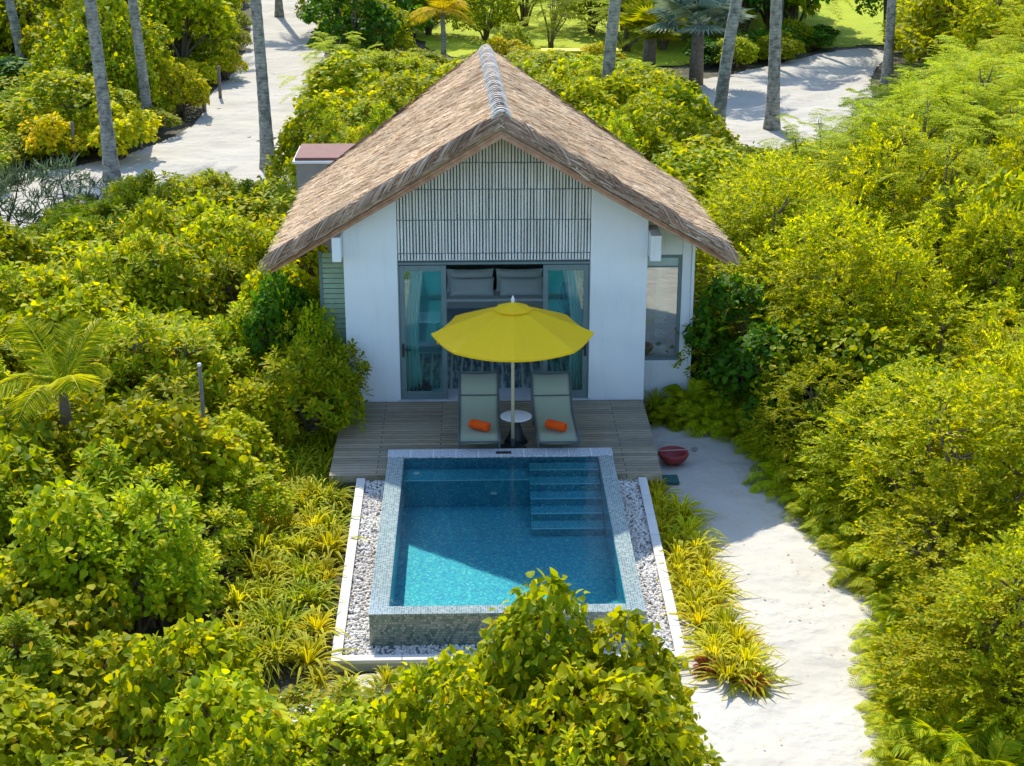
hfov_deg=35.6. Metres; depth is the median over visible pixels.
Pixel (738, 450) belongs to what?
fern
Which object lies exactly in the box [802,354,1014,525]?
fine leaf tree
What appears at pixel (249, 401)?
round leaf shrub
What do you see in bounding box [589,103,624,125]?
dense shrub
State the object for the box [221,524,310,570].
strap leaf plant
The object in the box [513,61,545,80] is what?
round leaf shrub
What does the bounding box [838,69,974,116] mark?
feather leaf tree
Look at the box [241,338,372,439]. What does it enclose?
rosette shrub
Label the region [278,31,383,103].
feather leaf tree
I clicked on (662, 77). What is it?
round leaf shrub
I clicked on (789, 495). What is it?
fern
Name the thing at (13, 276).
rosette shrub
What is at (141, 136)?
dense shrub
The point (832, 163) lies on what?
feather leaf tree
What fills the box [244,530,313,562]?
strap leaf plant
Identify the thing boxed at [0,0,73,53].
round leaf shrub
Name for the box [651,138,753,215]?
dense shrub
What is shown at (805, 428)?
fern
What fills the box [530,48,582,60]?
round leaf shrub
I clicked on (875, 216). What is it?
fine leaf tree
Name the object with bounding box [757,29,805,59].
dense shrub
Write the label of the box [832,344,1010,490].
dense shrub
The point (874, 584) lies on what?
fern
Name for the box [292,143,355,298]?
service block
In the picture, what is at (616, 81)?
round leaf shrub
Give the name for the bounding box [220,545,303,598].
strap leaf plant
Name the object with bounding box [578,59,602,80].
rosette shrub
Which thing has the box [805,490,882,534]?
fern
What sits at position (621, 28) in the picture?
dense shrub
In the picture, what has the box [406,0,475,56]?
feather palm
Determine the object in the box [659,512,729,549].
strap leaf plant
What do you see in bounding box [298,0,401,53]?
dark leaf tree
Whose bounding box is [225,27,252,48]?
dense shrub
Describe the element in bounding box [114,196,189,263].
round leaf shrub
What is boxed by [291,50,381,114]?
round leaf shrub
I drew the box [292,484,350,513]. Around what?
strap leaf plant
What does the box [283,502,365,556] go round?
strap leaf plant
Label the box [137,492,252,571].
rosette shrub
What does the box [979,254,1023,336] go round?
fine leaf tree
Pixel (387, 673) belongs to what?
strap leaf plant
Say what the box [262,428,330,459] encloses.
strap leaf plant
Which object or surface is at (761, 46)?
dense shrub
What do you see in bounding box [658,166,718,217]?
round leaf shrub
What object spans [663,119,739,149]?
round leaf shrub
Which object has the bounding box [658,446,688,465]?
foot bath
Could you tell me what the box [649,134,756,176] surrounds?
round leaf shrub
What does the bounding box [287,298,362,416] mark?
dense shrub
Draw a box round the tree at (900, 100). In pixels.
[855,77,960,156]
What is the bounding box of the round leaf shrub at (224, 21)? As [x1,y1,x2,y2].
[126,0,240,61]
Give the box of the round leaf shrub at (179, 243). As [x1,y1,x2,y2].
[112,234,233,316]
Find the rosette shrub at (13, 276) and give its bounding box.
[0,260,31,308]
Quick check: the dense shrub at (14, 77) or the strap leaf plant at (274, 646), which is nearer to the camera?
the strap leaf plant at (274, 646)
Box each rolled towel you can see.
[468,419,490,431]
[545,419,566,431]
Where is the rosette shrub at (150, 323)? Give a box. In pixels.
[59,300,245,411]
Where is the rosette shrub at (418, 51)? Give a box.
[397,48,447,62]
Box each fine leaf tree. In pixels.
[667,239,859,397]
[687,151,759,190]
[691,180,794,308]
[693,164,861,333]
[698,152,825,273]
[711,143,850,202]
[713,148,843,236]
[717,162,847,276]
[727,224,920,410]
[731,185,905,351]
[735,345,870,461]
[738,163,854,266]
[775,140,859,170]
[792,382,968,521]
[793,202,962,363]
[796,130,939,254]
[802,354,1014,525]
[810,109,965,322]
[811,199,941,319]
[840,361,1023,564]
[841,278,1018,394]
[845,445,1023,617]
[859,541,1023,733]
[873,0,915,43]
[874,177,1023,364]
[878,0,953,60]
[894,0,1022,68]
[896,528,1023,759]
[898,131,1018,282]
[927,305,1023,463]
[930,192,1023,394]
[933,272,1023,410]
[935,0,1023,48]
[940,316,1023,528]
[942,117,1023,262]
[947,374,1023,546]
[955,0,1023,50]
[958,502,1023,673]
[969,101,1023,267]
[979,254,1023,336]
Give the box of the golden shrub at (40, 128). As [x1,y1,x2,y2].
[15,111,88,163]
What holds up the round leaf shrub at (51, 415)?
on the ground at (284, 679)
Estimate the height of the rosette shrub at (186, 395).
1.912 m
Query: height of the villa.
5.643 m
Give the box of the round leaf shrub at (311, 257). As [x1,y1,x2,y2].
[240,208,330,286]
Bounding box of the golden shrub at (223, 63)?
[205,49,248,80]
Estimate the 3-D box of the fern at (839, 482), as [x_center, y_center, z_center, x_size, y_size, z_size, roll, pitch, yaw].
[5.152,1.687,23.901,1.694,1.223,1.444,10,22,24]
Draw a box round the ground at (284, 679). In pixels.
[0,1,1023,765]
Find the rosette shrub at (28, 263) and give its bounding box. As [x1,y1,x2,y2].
[0,251,44,309]
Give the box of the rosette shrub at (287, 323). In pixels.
[259,304,344,413]
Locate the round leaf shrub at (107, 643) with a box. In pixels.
[0,629,191,764]
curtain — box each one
[405,271,422,390]
[566,270,582,389]
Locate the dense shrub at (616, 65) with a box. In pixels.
[588,54,622,73]
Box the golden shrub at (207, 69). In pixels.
[181,60,217,84]
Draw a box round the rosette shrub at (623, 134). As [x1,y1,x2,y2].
[586,114,648,156]
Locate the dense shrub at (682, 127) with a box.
[603,86,716,161]
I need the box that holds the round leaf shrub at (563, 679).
[509,642,666,765]
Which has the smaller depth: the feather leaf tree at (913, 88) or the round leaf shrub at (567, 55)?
the feather leaf tree at (913, 88)
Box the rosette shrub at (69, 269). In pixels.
[27,249,114,288]
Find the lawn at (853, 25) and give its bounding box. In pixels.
[409,0,909,65]
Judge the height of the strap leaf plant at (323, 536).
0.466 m
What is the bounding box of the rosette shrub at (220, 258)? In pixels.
[203,211,302,314]
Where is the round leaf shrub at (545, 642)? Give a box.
[469,633,560,717]
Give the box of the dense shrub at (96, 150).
[67,115,122,152]
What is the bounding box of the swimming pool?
[368,448,645,646]
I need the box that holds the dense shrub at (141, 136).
[89,133,145,147]
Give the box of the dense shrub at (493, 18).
[451,0,519,39]
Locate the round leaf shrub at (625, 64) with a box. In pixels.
[615,59,658,72]
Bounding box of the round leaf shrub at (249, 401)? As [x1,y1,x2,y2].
[208,376,298,456]
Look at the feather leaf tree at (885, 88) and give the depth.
40.45 m
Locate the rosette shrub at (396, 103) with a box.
[352,87,418,127]
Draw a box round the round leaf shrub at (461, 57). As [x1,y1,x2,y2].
[454,54,473,59]
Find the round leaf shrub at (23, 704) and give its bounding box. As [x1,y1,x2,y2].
[0,665,100,765]
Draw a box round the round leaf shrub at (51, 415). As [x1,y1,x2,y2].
[0,385,150,480]
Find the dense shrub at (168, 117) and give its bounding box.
[137,106,183,133]
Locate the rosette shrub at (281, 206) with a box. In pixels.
[245,168,297,226]
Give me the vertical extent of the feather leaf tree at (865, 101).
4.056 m
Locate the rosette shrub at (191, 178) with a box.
[151,167,244,198]
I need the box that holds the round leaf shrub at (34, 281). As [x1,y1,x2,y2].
[0,262,87,354]
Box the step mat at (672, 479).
[659,475,679,483]
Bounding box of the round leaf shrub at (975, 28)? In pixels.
[929,2,1023,90]
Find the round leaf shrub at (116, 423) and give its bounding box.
[50,395,224,524]
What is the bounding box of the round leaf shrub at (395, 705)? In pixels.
[370,644,529,765]
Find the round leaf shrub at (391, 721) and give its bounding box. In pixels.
[363,698,450,765]
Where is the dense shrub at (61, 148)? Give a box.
[31,132,89,158]
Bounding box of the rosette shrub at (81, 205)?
[29,194,115,235]
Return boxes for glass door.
[399,265,447,398]
[542,264,588,397]
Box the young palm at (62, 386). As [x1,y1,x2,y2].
[0,317,113,432]
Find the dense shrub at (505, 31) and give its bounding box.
[479,23,536,51]
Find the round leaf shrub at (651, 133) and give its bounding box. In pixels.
[606,110,678,163]
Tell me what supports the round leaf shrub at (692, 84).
on the ground at (284, 679)
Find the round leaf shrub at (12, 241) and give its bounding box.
[0,216,50,271]
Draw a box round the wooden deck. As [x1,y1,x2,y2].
[329,400,661,501]
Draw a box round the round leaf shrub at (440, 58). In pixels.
[418,51,454,64]
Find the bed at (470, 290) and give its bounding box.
[446,268,550,323]
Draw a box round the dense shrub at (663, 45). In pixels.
[621,0,718,50]
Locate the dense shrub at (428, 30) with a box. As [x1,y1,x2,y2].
[411,0,462,34]
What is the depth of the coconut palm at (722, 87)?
47.61 m
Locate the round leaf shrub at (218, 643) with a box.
[103,612,300,765]
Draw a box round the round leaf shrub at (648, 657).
[541,605,698,736]
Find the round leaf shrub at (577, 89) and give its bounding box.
[560,77,619,118]
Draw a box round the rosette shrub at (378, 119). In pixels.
[356,101,411,141]
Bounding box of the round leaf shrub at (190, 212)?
[171,190,246,252]
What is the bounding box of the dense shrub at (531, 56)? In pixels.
[512,49,570,70]
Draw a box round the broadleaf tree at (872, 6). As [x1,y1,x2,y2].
[854,0,913,42]
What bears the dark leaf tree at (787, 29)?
on the lawn at (853, 25)
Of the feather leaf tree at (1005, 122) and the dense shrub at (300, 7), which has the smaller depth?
the feather leaf tree at (1005, 122)
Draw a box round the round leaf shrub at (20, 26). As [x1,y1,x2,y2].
[0,0,59,51]
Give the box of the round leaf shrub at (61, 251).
[2,235,119,290]
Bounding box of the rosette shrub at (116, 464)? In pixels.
[49,434,203,560]
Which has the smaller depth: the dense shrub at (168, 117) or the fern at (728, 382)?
the fern at (728, 382)
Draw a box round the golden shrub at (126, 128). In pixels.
[80,101,161,159]
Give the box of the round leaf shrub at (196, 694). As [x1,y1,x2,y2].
[123,664,316,765]
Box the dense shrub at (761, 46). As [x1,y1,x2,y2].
[755,35,795,59]
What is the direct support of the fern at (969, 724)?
on the ground at (284, 679)
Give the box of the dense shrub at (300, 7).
[294,0,328,22]
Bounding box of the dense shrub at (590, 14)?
[559,0,625,32]
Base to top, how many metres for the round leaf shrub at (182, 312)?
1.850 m
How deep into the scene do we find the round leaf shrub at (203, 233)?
31.28 m
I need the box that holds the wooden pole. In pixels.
[197,363,205,417]
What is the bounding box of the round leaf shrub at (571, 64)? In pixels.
[536,58,595,94]
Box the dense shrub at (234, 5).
[224,0,240,16]
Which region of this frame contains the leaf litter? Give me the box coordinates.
[690,453,862,757]
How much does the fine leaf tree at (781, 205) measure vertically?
3.742 m
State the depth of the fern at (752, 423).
26.47 m
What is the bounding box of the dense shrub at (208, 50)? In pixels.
[206,43,234,62]
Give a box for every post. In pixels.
[70,122,76,164]
[202,97,206,111]
[217,66,221,97]
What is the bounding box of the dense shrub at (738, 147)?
[732,145,759,157]
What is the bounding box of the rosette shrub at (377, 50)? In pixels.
[330,48,401,98]
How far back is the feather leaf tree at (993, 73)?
38.05 m
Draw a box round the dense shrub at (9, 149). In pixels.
[0,141,22,165]
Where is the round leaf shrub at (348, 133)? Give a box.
[343,124,364,142]
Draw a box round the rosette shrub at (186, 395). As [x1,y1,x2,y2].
[85,367,222,480]
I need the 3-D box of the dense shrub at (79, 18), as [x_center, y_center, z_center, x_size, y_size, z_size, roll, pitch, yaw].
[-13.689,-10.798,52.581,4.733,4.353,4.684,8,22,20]
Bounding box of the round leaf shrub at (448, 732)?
[407,666,517,765]
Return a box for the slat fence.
[318,250,346,394]
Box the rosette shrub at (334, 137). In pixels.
[280,107,373,185]
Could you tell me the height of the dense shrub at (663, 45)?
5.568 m
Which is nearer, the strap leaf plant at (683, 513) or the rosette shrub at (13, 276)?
the strap leaf plant at (683, 513)
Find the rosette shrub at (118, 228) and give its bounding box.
[79,198,175,245]
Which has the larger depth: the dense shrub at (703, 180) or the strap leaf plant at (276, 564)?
the dense shrub at (703, 180)
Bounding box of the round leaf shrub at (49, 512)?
[0,476,164,658]
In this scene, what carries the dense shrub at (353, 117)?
on the ground at (284, 679)
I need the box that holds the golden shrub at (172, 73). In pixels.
[149,57,211,117]
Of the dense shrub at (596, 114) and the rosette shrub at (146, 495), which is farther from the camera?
the dense shrub at (596, 114)
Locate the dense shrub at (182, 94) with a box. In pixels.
[165,80,201,106]
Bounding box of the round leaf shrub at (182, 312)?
[68,296,223,380]
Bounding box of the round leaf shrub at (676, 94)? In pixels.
[624,80,729,134]
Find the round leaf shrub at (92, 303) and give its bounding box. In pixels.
[1,278,138,380]
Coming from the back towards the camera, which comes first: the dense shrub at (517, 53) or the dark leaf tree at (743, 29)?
the dark leaf tree at (743, 29)
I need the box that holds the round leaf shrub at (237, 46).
[210,38,240,52]
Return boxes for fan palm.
[619,0,684,64]
[640,0,754,85]
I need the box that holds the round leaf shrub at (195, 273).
[109,247,239,346]
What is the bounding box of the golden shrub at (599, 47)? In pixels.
[576,41,627,59]
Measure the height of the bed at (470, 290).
0.970 m
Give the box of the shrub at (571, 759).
[477,713,621,765]
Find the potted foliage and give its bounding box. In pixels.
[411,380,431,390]
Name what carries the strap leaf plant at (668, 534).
on the sand path
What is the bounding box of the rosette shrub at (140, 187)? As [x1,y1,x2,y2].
[92,168,186,227]
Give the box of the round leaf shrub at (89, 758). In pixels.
[35,744,127,765]
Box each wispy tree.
[0,156,60,225]
[12,152,119,226]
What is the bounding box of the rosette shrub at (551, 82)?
[533,65,608,111]
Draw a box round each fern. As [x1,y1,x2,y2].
[648,376,711,423]
[648,404,690,431]
[662,405,702,430]
[677,407,728,434]
[682,393,735,419]
[689,406,736,440]
[690,394,738,428]
[691,378,741,409]
[707,414,743,442]
[708,390,751,436]
[714,419,753,448]
[716,370,745,413]
[722,378,748,417]
[727,402,745,421]
[733,429,771,461]
[737,402,775,446]
[741,437,782,461]
[742,459,790,497]
[749,431,811,479]
[750,409,792,444]
[753,445,790,470]
[758,428,797,460]
[764,472,801,504]
[771,453,836,494]
[777,470,841,512]
[777,480,812,505]
[780,495,828,533]
[789,409,835,449]
[791,423,854,458]
[797,482,857,535]
[798,513,843,549]
[802,446,861,488]
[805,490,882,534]
[809,533,861,555]
[821,458,891,512]
[822,545,876,593]
[830,510,875,569]
[838,478,889,510]
[841,568,902,607]
[843,532,917,592]
[847,608,906,654]
[847,635,913,686]
[854,684,908,727]
[856,658,911,709]
[857,484,906,514]
[858,591,914,617]
[859,500,932,546]
[859,736,927,765]
[864,705,911,749]
[865,553,941,597]
[868,704,983,764]
[869,573,932,622]
[872,643,940,692]
[872,653,959,720]
[874,596,935,637]
[876,518,963,566]
[878,691,948,757]
[892,634,938,667]
[895,762,912,765]
[899,542,964,593]
[901,693,1022,763]
[907,562,1015,638]
[908,758,982,765]
[912,726,965,765]
[918,627,1001,689]
[921,623,984,641]
[923,585,1016,646]
[928,645,1019,705]
[928,728,1023,765]
[936,661,1023,743]
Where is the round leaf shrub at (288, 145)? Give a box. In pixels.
[256,97,340,184]
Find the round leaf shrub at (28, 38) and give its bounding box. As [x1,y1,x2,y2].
[18,0,101,89]
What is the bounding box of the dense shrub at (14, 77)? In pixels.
[0,71,74,106]
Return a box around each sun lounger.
[458,371,500,448]
[530,371,580,447]
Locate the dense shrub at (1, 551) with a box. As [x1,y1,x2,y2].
[0,540,22,611]
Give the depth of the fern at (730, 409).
26.89 m
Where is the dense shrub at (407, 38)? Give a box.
[316,0,417,51]
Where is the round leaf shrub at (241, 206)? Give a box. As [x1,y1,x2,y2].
[168,187,274,257]
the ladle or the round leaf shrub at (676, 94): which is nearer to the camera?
the ladle
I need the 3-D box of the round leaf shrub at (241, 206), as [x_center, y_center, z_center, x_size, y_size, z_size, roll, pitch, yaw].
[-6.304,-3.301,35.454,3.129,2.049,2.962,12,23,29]
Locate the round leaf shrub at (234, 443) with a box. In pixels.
[94,406,262,503]
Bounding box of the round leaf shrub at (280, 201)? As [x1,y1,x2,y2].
[268,191,294,224]
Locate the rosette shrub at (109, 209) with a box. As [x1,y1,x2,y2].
[28,198,129,244]
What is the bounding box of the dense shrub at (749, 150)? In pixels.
[735,142,794,160]
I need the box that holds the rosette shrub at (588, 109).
[579,106,602,124]
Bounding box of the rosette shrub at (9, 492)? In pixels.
[0,459,63,550]
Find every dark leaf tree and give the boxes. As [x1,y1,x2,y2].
[0,55,58,90]
[173,2,228,48]
[239,266,331,408]
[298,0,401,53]
[310,0,410,20]
[377,0,433,50]
[681,36,721,64]
[681,270,777,383]
[685,41,721,67]
[708,317,840,429]
[737,0,770,37]
[737,32,765,53]
[748,29,769,53]
[770,0,829,22]
[781,24,802,49]
[799,30,836,50]
[810,23,841,44]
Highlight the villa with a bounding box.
[254,44,740,406]
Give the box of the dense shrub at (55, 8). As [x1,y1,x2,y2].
[26,0,67,42]
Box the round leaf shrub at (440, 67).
[408,60,450,74]
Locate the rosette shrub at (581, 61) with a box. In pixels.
[567,53,616,76]
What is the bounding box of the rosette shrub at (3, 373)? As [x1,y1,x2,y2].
[0,360,19,405]
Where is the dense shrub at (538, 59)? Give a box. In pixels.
[515,52,569,72]
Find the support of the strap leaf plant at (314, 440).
on the ground at (284, 679)
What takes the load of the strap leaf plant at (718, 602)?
on the sand path
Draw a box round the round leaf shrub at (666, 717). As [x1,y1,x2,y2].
[549,666,708,765]
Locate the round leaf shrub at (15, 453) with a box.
[0,416,81,547]
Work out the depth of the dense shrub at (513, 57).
56.51 m
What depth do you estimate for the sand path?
20.61 m
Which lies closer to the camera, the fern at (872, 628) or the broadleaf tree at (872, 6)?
the fern at (872, 628)
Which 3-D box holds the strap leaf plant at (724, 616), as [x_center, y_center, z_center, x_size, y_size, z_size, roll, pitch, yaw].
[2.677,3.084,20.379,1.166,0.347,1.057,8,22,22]
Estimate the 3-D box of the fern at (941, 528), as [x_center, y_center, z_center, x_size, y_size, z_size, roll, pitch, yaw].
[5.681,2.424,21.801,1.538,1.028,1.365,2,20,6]
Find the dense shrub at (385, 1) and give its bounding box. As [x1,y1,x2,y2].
[330,0,405,48]
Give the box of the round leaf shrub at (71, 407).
[9,362,119,428]
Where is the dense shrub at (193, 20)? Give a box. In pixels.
[115,0,204,50]
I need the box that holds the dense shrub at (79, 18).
[15,0,171,112]
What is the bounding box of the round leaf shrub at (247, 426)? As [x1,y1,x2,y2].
[209,407,290,491]
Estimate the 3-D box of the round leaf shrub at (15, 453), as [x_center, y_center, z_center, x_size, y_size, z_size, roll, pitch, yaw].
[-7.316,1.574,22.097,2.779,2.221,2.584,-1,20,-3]
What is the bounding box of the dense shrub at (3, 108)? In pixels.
[0,100,40,131]
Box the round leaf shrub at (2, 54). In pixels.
[0,52,31,81]
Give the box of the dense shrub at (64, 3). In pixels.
[60,0,100,12]
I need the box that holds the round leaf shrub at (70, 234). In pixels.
[33,212,114,264]
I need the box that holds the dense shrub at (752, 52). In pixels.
[709,35,759,67]
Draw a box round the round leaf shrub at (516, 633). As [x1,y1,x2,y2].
[466,567,592,744]
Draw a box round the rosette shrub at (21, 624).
[0,609,94,745]
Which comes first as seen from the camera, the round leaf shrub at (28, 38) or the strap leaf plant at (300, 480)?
the strap leaf plant at (300, 480)
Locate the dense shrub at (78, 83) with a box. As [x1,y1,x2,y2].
[0,66,142,139]
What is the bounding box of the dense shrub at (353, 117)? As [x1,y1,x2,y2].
[311,98,388,143]
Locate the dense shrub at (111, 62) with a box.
[49,10,165,111]
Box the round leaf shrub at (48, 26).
[28,6,151,80]
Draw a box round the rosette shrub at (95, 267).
[50,225,206,339]
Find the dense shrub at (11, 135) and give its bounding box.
[1,128,46,161]
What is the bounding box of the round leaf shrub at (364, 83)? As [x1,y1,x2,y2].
[353,68,440,97]
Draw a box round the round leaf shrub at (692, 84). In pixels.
[665,72,703,94]
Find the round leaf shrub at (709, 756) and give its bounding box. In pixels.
[685,721,725,765]
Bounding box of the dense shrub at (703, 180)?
[685,162,748,215]
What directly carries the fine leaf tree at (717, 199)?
on the ground at (284, 679)
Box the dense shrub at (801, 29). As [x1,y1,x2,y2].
[768,16,818,47]
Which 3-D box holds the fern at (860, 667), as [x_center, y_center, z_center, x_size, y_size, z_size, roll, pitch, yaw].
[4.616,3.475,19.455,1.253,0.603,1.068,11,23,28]
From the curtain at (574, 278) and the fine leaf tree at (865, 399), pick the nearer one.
the fine leaf tree at (865, 399)
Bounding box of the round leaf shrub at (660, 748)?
[619,731,699,765]
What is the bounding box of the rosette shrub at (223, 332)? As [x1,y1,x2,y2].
[168,291,279,410]
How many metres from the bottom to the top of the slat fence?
2.960 m
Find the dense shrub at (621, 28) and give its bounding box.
[585,0,623,30]
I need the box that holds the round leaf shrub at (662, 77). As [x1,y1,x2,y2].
[606,68,696,106]
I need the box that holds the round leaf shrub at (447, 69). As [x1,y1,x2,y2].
[430,58,463,80]
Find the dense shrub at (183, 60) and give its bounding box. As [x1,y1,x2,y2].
[174,57,208,76]
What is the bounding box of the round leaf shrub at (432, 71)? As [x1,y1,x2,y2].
[403,64,444,78]
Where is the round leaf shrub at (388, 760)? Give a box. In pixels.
[372,747,442,765]
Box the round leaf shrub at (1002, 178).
[911,167,1023,348]
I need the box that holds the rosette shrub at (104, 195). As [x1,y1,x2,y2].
[87,174,155,210]
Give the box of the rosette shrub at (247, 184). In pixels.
[215,174,295,198]
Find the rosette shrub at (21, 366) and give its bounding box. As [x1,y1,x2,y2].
[0,331,36,382]
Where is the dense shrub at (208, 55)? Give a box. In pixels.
[185,48,234,73]
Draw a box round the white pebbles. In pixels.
[342,479,673,656]
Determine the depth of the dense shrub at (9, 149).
45.52 m
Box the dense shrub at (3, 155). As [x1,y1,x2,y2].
[0,121,10,176]
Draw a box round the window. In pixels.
[645,255,681,359]
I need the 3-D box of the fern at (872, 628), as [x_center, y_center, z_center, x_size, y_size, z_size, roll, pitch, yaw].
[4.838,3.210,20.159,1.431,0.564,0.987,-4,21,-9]
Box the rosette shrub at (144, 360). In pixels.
[5,325,170,412]
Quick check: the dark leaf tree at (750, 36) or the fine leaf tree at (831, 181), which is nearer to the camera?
the fine leaf tree at (831, 181)
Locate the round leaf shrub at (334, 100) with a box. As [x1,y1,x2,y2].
[309,81,399,132]
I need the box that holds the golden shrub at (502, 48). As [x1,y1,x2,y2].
[483,35,534,54]
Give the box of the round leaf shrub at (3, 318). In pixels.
[0,304,47,374]
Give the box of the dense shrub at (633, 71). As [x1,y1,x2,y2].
[623,62,685,84]
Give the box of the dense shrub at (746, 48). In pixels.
[734,36,760,62]
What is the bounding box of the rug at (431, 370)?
[420,354,569,388]
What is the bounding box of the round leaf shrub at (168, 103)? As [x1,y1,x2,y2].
[137,94,181,119]
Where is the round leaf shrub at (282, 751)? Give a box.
[197,710,311,765]
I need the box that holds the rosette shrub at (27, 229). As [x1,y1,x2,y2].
[3,223,64,245]
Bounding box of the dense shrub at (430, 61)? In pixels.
[399,54,439,69]
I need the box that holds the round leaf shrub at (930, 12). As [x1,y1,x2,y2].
[892,0,992,68]
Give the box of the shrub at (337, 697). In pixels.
[276,677,390,765]
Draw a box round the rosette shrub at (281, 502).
[188,465,295,542]
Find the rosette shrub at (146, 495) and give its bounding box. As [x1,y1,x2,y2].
[33,479,221,640]
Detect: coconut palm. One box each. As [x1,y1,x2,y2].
[4,0,26,63]
[84,0,121,182]
[128,0,153,117]
[250,0,274,169]
[274,0,283,16]
[601,0,620,78]
[713,0,741,127]
[763,0,781,130]
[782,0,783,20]
[879,0,895,86]
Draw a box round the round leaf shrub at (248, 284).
[231,254,339,357]
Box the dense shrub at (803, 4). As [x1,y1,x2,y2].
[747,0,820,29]
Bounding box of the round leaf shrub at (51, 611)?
[0,549,136,665]
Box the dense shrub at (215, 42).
[191,40,218,53]
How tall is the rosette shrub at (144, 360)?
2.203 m
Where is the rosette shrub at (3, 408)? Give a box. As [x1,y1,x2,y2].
[0,384,59,431]
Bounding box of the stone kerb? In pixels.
[331,477,686,671]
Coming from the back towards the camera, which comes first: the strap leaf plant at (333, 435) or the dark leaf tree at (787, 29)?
the dark leaf tree at (787, 29)
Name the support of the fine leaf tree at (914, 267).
on the ground at (284, 679)
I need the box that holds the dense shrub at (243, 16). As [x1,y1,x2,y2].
[235,9,251,29]
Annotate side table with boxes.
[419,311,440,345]
[500,410,531,444]
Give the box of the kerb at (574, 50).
[541,48,618,52]
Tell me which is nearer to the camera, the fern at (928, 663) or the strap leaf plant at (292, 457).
the fern at (928, 663)
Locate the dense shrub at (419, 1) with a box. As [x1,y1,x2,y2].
[411,0,430,6]
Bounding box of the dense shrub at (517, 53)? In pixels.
[504,46,537,63]
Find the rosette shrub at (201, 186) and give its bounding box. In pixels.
[151,170,245,210]
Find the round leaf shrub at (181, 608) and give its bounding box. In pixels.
[94,535,226,627]
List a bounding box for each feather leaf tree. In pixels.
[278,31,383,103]
[485,0,573,25]
[517,0,593,47]
[576,0,674,51]
[700,0,766,37]
[751,108,870,183]
[761,0,854,24]
[775,133,903,184]
[799,97,967,229]
[803,96,986,223]
[828,84,912,141]
[833,63,996,149]
[836,68,984,262]
[837,116,1023,315]
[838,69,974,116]
[882,51,1023,185]
[891,44,1023,215]
[899,89,1023,248]
[901,58,1023,151]
[912,103,1023,214]
[917,35,1023,99]
[928,40,1023,150]
[954,28,1023,100]
[959,0,1023,99]
[975,59,1023,143]
[981,45,1023,145]
[985,106,1023,166]
[988,57,1023,113]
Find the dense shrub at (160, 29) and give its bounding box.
[107,0,177,77]
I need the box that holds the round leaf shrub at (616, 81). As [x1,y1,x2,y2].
[568,68,648,105]
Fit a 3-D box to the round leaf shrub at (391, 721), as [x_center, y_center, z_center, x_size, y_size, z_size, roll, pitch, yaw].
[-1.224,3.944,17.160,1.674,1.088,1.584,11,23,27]
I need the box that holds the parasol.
[431,295,593,448]
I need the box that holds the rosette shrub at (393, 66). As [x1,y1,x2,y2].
[356,50,435,77]
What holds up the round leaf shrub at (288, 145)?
on the ground at (284, 679)
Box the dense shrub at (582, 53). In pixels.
[571,52,598,61]
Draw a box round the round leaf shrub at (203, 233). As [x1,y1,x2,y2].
[175,203,299,306]
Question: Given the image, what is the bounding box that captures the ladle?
[657,447,697,451]
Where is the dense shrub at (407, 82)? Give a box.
[352,66,435,106]
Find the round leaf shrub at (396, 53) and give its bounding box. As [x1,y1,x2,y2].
[373,48,429,64]
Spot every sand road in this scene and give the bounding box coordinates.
[0,0,325,227]
[694,48,883,149]
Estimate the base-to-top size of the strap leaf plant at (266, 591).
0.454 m
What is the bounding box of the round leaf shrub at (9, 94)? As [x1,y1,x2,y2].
[0,85,84,121]
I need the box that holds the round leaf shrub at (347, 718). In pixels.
[282,696,409,765]
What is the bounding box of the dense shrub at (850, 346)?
[739,295,930,425]
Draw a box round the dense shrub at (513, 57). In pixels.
[501,53,529,62]
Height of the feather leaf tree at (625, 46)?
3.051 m
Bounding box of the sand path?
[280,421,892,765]
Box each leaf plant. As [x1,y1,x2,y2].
[179,576,279,621]
[190,637,290,683]
[212,610,271,634]
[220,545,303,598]
[220,589,331,638]
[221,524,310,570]
[223,570,309,624]
[231,509,298,555]
[232,592,330,671]
[233,620,299,690]
[234,554,318,584]
[236,507,321,556]
[237,483,304,516]
[239,486,298,521]
[239,623,331,687]
[243,573,343,629]
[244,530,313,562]
[251,439,296,462]
[258,424,308,450]
[258,432,324,463]
[258,480,313,515]
[258,488,311,527]
[259,442,317,474]
[259,628,358,690]
[260,453,320,481]
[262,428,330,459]
[262,476,349,533]
[269,463,327,485]
[270,524,346,562]
[271,548,340,611]
[272,447,323,470]
[272,474,339,511]
[275,502,348,542]
[275,549,347,599]
[275,571,345,639]
[276,425,325,450]
[279,453,330,479]
[281,440,327,467]
[282,488,352,536]
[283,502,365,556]
[283,604,348,651]
[285,454,332,484]
[289,473,355,516]
[291,481,344,516]
[292,447,333,479]
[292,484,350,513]
[292,661,344,696]
[294,520,369,570]
[296,426,333,458]
[297,434,331,460]
[298,414,333,437]
[298,425,335,452]
[298,468,329,484]
[298,481,352,520]
[300,487,353,518]
[307,430,337,457]
[309,439,335,464]
[313,484,354,523]
[318,488,354,515]
[319,671,373,699]
[359,663,400,695]
[387,667,428,704]
[637,478,689,507]
[643,387,675,420]
[647,395,684,428]
[647,539,709,573]
[650,487,679,514]
[652,503,705,529]
[653,492,726,526]
[654,549,708,585]
[655,514,696,538]
[655,566,736,608]
[655,583,727,618]
[658,504,718,529]
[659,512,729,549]
[659,523,707,550]
[660,600,739,645]
[662,529,732,571]
[667,542,743,573]
[669,620,747,660]
[670,558,745,591]
[670,628,759,681]
[671,570,759,610]
[676,587,754,626]
[681,648,769,706]
[682,601,767,647]
[691,656,719,680]
[695,619,783,659]
[716,636,789,689]
[718,658,799,702]
[742,672,771,695]
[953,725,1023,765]
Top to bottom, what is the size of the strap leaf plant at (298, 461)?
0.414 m
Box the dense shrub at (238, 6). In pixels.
[230,0,241,9]

